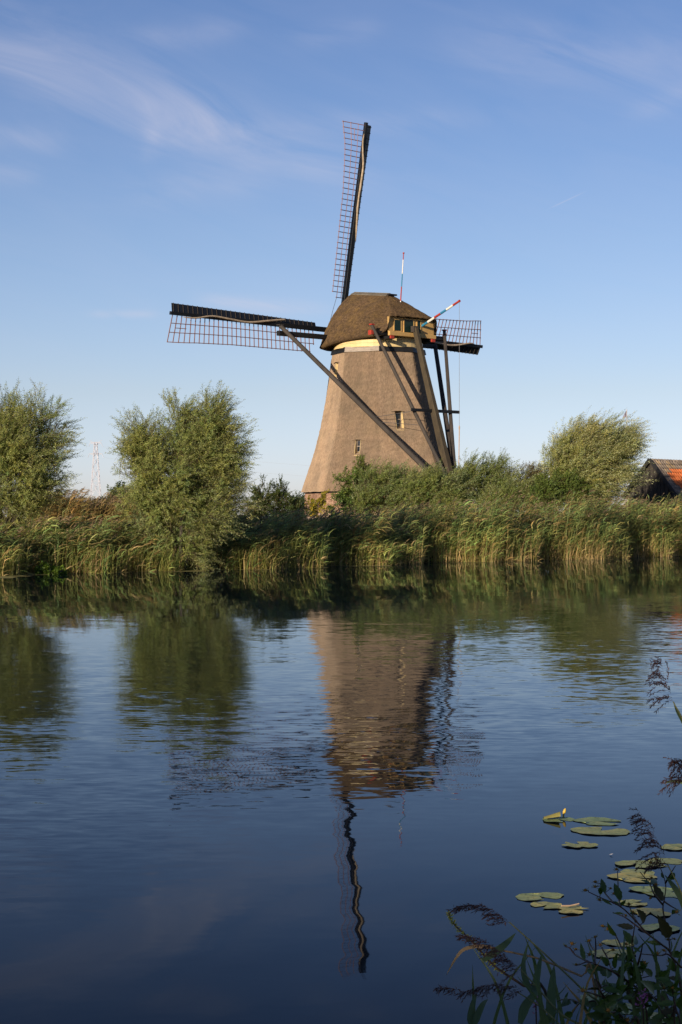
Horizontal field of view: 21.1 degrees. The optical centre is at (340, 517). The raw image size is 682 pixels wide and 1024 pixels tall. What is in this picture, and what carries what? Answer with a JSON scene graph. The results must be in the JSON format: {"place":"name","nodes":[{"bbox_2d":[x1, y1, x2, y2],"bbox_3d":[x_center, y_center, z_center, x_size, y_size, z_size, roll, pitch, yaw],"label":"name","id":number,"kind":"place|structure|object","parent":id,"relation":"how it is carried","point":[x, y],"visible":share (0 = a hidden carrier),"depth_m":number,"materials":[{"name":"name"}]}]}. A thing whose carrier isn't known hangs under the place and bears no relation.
{"place":"outdoors","nodes":[
{"label":"outdoors","id":0,"kind":"place"},
{"bbox_2d":[88,440,103,498],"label":"electricity pylon","id":1,"kind":"object","parent":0,"point":[93,463],"visible":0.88,"depth_m":1249.79,"materials":[{"name":"metal"}]},
{"bbox_2d":[0,512,681,575],"bbox_3d":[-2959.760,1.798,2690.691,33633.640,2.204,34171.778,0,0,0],"label":"ground","id":2,"kind":"structure","parent":0,"point":[354,560],"depth_m":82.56,"materials":[{"name":"green plant"}]},
{"bbox_2d":[0,379,86,533],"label":"willow tree","id":3,"kind":"object","parent":2,"relation":"on","point":[26,462],"visible":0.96,"depth_m":68.88,"materials":[{"name":"green plant"}]},
{"bbox_2d":[27,488,148,527],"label":"reed bed","id":4,"kind":"object","parent":2,"relation":"on","point":[78,505],"visible":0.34,"depth_m":86.64,"materials":[{"name":"green plant"}]},
{"bbox_2d":[100,480,133,499],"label":"tree","id":5,"kind":"object","parent":2,"relation":"on","point":[118,486],"visible":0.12,"depth_m":319.85,"materials":[{"name":"green plant"}]},
{"bbox_2d":[105,380,264,570],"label":"willow tree","id":6,"kind":"object","parent":2,"relation":"on","point":[200,483],"visible":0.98,"depth_m":68.73,"materials":[{"name":"green plant"}]},
{"bbox_2d":[235,473,310,523],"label":"hawthorn shrub","id":7,"kind":"object","parent":2,"relation":"on","point":[278,495],"visible":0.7,"depth_m":85.72,"materials":[{"name":"green plant"}]},
{"bbox_2d":[288,491,304,518],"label":"tree","id":8,"kind":"object","parent":2,"relation":"on","point":[294,496],"visible":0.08,"depth_m":299.43,"materials":[{"name":"green plant"}]},
{"bbox_2d":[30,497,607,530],"bbox_3d":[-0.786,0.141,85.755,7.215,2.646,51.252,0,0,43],"label":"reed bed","id":9,"kind":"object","parent":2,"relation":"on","point":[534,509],"visible":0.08,"depth_m":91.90,"materials":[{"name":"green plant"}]},
{"bbox_2d":[167,121,482,524],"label":"windmill","id":10,"kind":"object","parent":2,"relation":"on","point":[380,400],"visible":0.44,"depth_m":120.14,"materials":[{"name":"brown wood"}]},
{"bbox_2d":[334,361,339,376],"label":"window","id":11,"kind":"structure","parent":10,"relation":"in","point":[336,366],"depth_m":122.17,"materials":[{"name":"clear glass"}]},
{"bbox_2d":[351,439,364,455],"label":"window","id":12,"kind":"structure","parent":10,"relation":"in","point":[358,441],"depth_m":119.42,"materials":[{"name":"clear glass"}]},
{"bbox_2d":[391,410,405,428],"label":"window","id":13,"kind":"structure","parent":10,"relation":"in","point":[399,417],"depth_m":119.72,"materials":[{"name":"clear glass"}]},
{"bbox_2d":[400,252,404,301],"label":"flagpole","id":14,"kind":"object","parent":10,"relation":"attached to","point":[402,278],"visible":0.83,"depth_m":121.72,"materials":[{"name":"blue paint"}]},
{"bbox_2d":[421,300,460,464],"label":"flagpole","id":15,"kind":"object","parent":10,"relation":"attached to","point":[439,314],"visible":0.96,"depth_m":119.31,"materials":[{"name":"blue paint"}]},
{"bbox_2d":[0,489,681,571],"bbox_3d":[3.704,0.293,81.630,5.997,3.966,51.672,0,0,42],"label":"reed bed","id":16,"kind":"object","parent":2,"relation":"on","point":[377,533],"visible":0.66,"depth_m":79.02,"materials":[{"name":"green plant"}]},
{"bbox_2d":[326,452,379,518],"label":"elder shrub","id":17,"kind":"object","parent":2,"relation":"on","point":[342,496],"visible":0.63,"depth_m":111.69,"materials":[{"name":"green plant"}]},
{"bbox_2d":[349,456,424,518],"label":"willow shrub","id":18,"kind":"object","parent":2,"relation":"on","point":[384,481],"visible":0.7,"depth_m":110.47,"materials":[{"name":"green plant"}]},
{"bbox_2d":[395,458,482,517],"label":"willow shrub","id":19,"kind":"object","parent":2,"relation":"on","point":[449,489],"visible":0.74,"depth_m":107.92,"materials":[{"name":"green plant"}]},
{"bbox_2d":[452,447,527,512],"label":"willow shrub","id":20,"kind":"object","parent":2,"relation":"on","point":[493,471],"visible":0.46,"depth_m":109.56,"materials":[{"name":"green plant"}]},
{"bbox_2d":[433,982,559,1023],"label":"reed plant","id":21,"kind":"object","parent":2,"relation":"on","point":[473,1016],"visible":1,"depth_m":4.40,"materials":[{"name":"brown plant"}]},
{"bbox_2d":[446,910,546,995],"bbox_3d":[0.452,1.428,4.700,0.369,0.845,0.024,0,0,0],"label":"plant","id":22,"kind":"object","parent":2,"relation":"on","point":[494,964],"visible":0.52,"depth_m":4.70,"materials":[{"name":"green plant"}]},
{"bbox_2d":[468,467,547,511],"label":"sallow shrub","id":23,"kind":"object","parent":2,"relation":"on","point":[509,490],"visible":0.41,"depth_m":105.62,"materials":[{"name":"green plant"}]},
{"bbox_2d":[455,934,578,1023],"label":"reed plant","id":24,"kind":"object","parent":2,"relation":"on","point":[550,998],"visible":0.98,"depth_m":4.51,"materials":[{"name":"brown plant"}]},
{"bbox_2d":[446,944,599,1023],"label":"dry reed","id":25,"kind":"object","parent":2,"relation":"on","point":[543,960],"visible":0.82,"depth_m":4.65,"materials":[{"name":"brown plant"}]},
{"bbox_2d":[516,460,549,485],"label":"withered shrub","id":26,"kind":"object","parent":2,"relation":"on","point":[532,470],"visible":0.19,"depth_m":111.67,"materials":[{"name":"green plant"}]},
{"bbox_2d":[446,903,621,1018],"bbox_3d":[0.567,1.419,4.634,0.628,0.923,0.132,0,0,-5],"label":"reed plant","id":27,"kind":"object","parent":2,"relation":"on","point":[502,946],"visible":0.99,"depth_m":4.60,"materials":[{"name":"brown plant"}]},
{"bbox_2d":[529,992,539,1023],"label":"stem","id":28,"kind":"object","parent":2,"relation":"on","point":[535,1007],"visible":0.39,"depth_m":4.50,"materials":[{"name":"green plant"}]},
{"bbox_2d":[472,947,601,1023],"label":"grass tuft","id":29,"kind":"object","parent":2,"relation":"on","point":[546,1019],"visible":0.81,"depth_m":4.49,"materials":[{"name":"green plant"}]},
{"bbox_2d":[522,465,595,511],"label":"sallow shrub","id":30,"kind":"object","parent":2,"relation":"on","point":[559,487],"visible":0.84,"depth_m":101.62,"materials":[{"name":"green plant"}]},
{"bbox_2d":[530,405,657,512],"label":"willow tree","id":31,"kind":"object","parent":2,"relation":"on","point":[597,453],"visible":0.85,"depth_m":103.11,"materials":[{"name":"green plant"}]},
{"bbox_2d":[525,931,678,1023],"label":"grass tuft","id":32,"kind":"object","parent":2,"relation":"on","point":[619,981],"visible":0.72,"depth_m":4.69,"materials":[{"name":"green plant"}]},
{"bbox_2d":[557,969,681,1023],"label":"bur marigold","id":33,"kind":"object","parent":2,"relation":"on","point":[604,1007],"visible":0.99,"depth_m":4.53,"materials":[{"name":"green plant"}]},
{"bbox_2d":[563,922,681,1023],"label":"bur marigold","id":34,"kind":"object","parent":2,"relation":"on","point":[629,966],"visible":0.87,"depth_m":4.79,"materials":[{"name":"green plant"}]},
{"bbox_2d":[582,857,681,1014],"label":"bur marigold","id":35,"kind":"object","parent":2,"relation":"on","point":[665,928],"visible":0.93,"depth_m":5.26,"materials":[{"name":"green plant"}]},
{"bbox_2d":[635,988,647,1023],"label":"loosestrife flower","id":36,"kind":"object","parent":2,"relation":"on","point":[642,1000],"visible":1,"depth_m":4.60,"materials":[{"name":"purple plant"}]},
{"bbox_2d":[615,932,681,1023],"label":"grass tuft","id":37,"kind":"object","parent":2,"relation":"on","point":[677,974],"visible":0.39,"depth_m":5.04,"materials":[{"name":"green plant"}]},
{"bbox_2d":[627,780,681,907],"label":"reed plant","id":38,"kind":"object","parent":2,"relation":"on","point":[677,891],"visible":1,"depth_m":5.09,"materials":[{"name":"brown plant"}]},
{"bbox_2d":[645,656,681,722],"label":"reed plant","id":39,"kind":"object","parent":2,"relation":"on","point":[651,676],"visible":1,"depth_m":4.88,"materials":[{"name":"plant"}]},
{"bbox_2d":[657,755,681,795],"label":"reed plant","id":40,"kind":"object","parent":2,"relation":"on","point":[678,766],"visible":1,"depth_m":4.77,"materials":[{"name":"plant"}]},
{"bbox_2d":[0,556,681,1023],"bbox_3d":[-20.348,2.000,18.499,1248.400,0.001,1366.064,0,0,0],"label":"water","id":41,"kind":"structure","parent":0,"point":[328,794],"depth_m":13.76,"materials":[{"name":"blue liquid"}]},
{"bbox_2d":[34,560,67,574],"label":"watercress clump","id":42,"kind":"object","parent":41,"relation":"in","point":[43,568],"visible":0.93,"depth_m":64.41,"materials":[{"name":"green plant"}]},
{"bbox_2d":[0,558,622,577],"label":"duckweed","id":43,"kind":"object","parent":41,"relation":"on","point":[16,576],"visible":0.41,"depth_m":70.43,"materials":[{"name":"green plant"}]},
{"bbox_2d":[0,537,681,575],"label":"sedge","id":44,"kind":"object","parent":41,"relation":"in","point":[530,555],"visible":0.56,"depth_m":75.75,"materials":[{"name":"green plant"}]},
{"bbox_2d":[515,892,563,900],"bbox_3d":[1.046,1.996,9.647,0.278,0.004,0.197,0,0,-32],"label":"lily pad","id":45,"kind":"object","parent":41,"relation":"on","point":[530,896],"visible":1,"depth_m":9.65,"materials":[{"name":"green plant"}]},
{"bbox_2d":[531,901,561,908],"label":"lily pad","id":46,"kind":"object","parent":41,"relation":"on","point":[548,905],"visible":0.98,"depth_m":9.44,"materials":[{"name":"green plant"}]},
{"bbox_2d":[542,812,573,821],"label":"lily pad","id":47,"kind":"object","parent":41,"relation":"on","point":[555,817],"visible":1,"depth_m":12.09,"materials":[{"name":"plant"}]},
{"bbox_2d":[558,905,586,913],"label":"lily pad","id":48,"kind":"object","parent":41,"relation":"on","point":[570,909],"visible":0.98,"depth_m":9.31,"materials":[{"name":"green plant"}]},
{"bbox_2d":[561,903,578,906],"bbox_3d":[1.167,1.972,9.308,0.108,0.012,0.011,0,0,-28],"label":"straw","id":49,"kind":"object","parent":48,"relation":"on","point":[569,905],"visible":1,"depth_m":9.30,"materials":[{"name":"plant"}]},
{"bbox_2d":[562,841,597,846],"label":"lily pad","id":50,"kind":"object","parent":41,"relation":"on","point":[584,844],"visible":1,"depth_m":11.15,"materials":[{"name":"green plant"}]},
{"bbox_2d":[580,992,607,1000],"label":"lily pad","id":51,"kind":"object","parent":41,"relation":"on","point":[588,997],"visible":0.19,"depth_m":7.60,"materials":[{"name":"green plant"}]},
{"bbox_2d":[573,817,620,824],"bbox_3d":[1.684,1.995,12.032,0.320,0.004,0.309,0,0,20],"label":"lily pad","id":52,"kind":"object","parent":41,"relation":"on","point":[592,820],"visible":1,"depth_m":12.06,"materials":[{"name":"green plant"}]},
{"bbox_2d":[571,827,629,834],"bbox_3d":[1.646,1.993,11.646,0.388,0.004,0.291,0,0,32],"label":"lily pad","id":53,"kind":"object","parent":41,"relation":"on","point":[597,830],"visible":1,"depth_m":11.63,"materials":[{"name":"green plant"}]},
{"bbox_2d":[592,949,626,957],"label":"lily pad","id":54,"kind":"object","parent":41,"relation":"on","point":[600,952],"visible":0.55,"depth_m":8.40,"materials":[{"name":"green plant"}]},
{"bbox_2d":[602,940,630,945],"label":"lily pad","id":55,"kind":"object","parent":41,"relation":"on","point":[611,942],"visible":0.65,"depth_m":8.60,"materials":[{"name":"green plant"}]},
{"bbox_2d":[607,872,656,881],"bbox_3d":[1.636,1.993,10.148,0.242,0.004,0.302,0,0,-36],"label":"lily pad","id":56,"kind":"object","parent":41,"relation":"on","point":[625,877],"visible":0.89,"depth_m":10.17,"materials":[{"name":"green plant"}]},
{"bbox_2d":[618,899,646,905],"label":"lily pad","id":57,"kind":"object","parent":41,"relation":"on","point":[630,901],"visible":0.8,"depth_m":9.48,"materials":[{"name":"green plant"}]},
{"bbox_2d":[617,1003,648,1013],"bbox_3d":[1.166,1.996,7.441,0.190,0.004,0.155,0,0,-37],"label":"lily pad","id":58,"kind":"object","parent":41,"relation":"on","point":[629,1005],"visible":0.18,"depth_m":7.46,"materials":[{"name":"green plant"}]},
{"bbox_2d":[615,860,658,867],"bbox_3d":[1.698,1.992,10.529,0.260,0.004,0.216,0,0,37],"label":"lily pad","id":59,"kind":"object","parent":41,"relation":"on","point":[630,862],"visible":0.76,"depth_m":10.55,"materials":[{"name":"green plant"}]},
{"bbox_2d":[620,869,654,875],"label":"lily pad","id":60,"kind":"object","parent":41,"relation":"on","point":[639,871],"visible":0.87,"depth_m":10.32,"materials":[{"name":"green plant"}]},
{"bbox_2d":[629,886,653,891],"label":"lily pad","id":61,"kind":"object","parent":41,"relation":"on","point":[637,888],"visible":0.91,"depth_m":9.81,"materials":[{"name":"green plant"}]},
{"bbox_2d":[631,908,670,915],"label":"lily pad","id":62,"kind":"object","parent":41,"relation":"on","point":[656,912],"visible":0.72,"depth_m":9.27,"materials":[{"name":"green plant"}]},
{"bbox_2d":[639,923,679,930],"bbox_3d":[1.544,1.992,8.889,0.204,0.004,0.172,0,0,17],"label":"lily pad","id":63,"kind":"object","parent":41,"relation":"on","point":[651,927],"visible":0.59,"depth_m":8.90,"materials":[{"name":"green plant"}]},
{"bbox_2d":[643,886,676,897],"bbox_3d":[1.752,1.996,9.739,0.268,0.004,0.405,0,0,-42],"label":"lily pad","id":64,"kind":"object","parent":41,"relation":"on","point":[669,893],"visible":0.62,"depth_m":9.75,"materials":[{"name":"green plant"}]},
{"bbox_2d":[642,858,681,866],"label":"lily pad","id":65,"kind":"object","parent":41,"relation":"on","point":[672,861],"visible":0.51,"depth_m":10.65,"materials":[{"name":"green plant"}]},
{"bbox_2d":[661,844,681,849],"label":"lily pad","id":66,"kind":"object","parent":41,"relation":"on","point":[673,846],"visible":0.99,"depth_m":11.09,"materials":[{"name":"green plant"}]},
{"bbox_2d":[0,0,681,517],"label":"sky","id":67,"kind":"structure","parent":0,"point":[524,160],"materials":[{"name":"blue"}]},
{"bbox_2d":[622,458,681,518],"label":"barn","id":68,"kind":"structure","parent":0,"point":[666,474],"depth_m":115.03,"materials":[{"name":"wood"}]}
]}

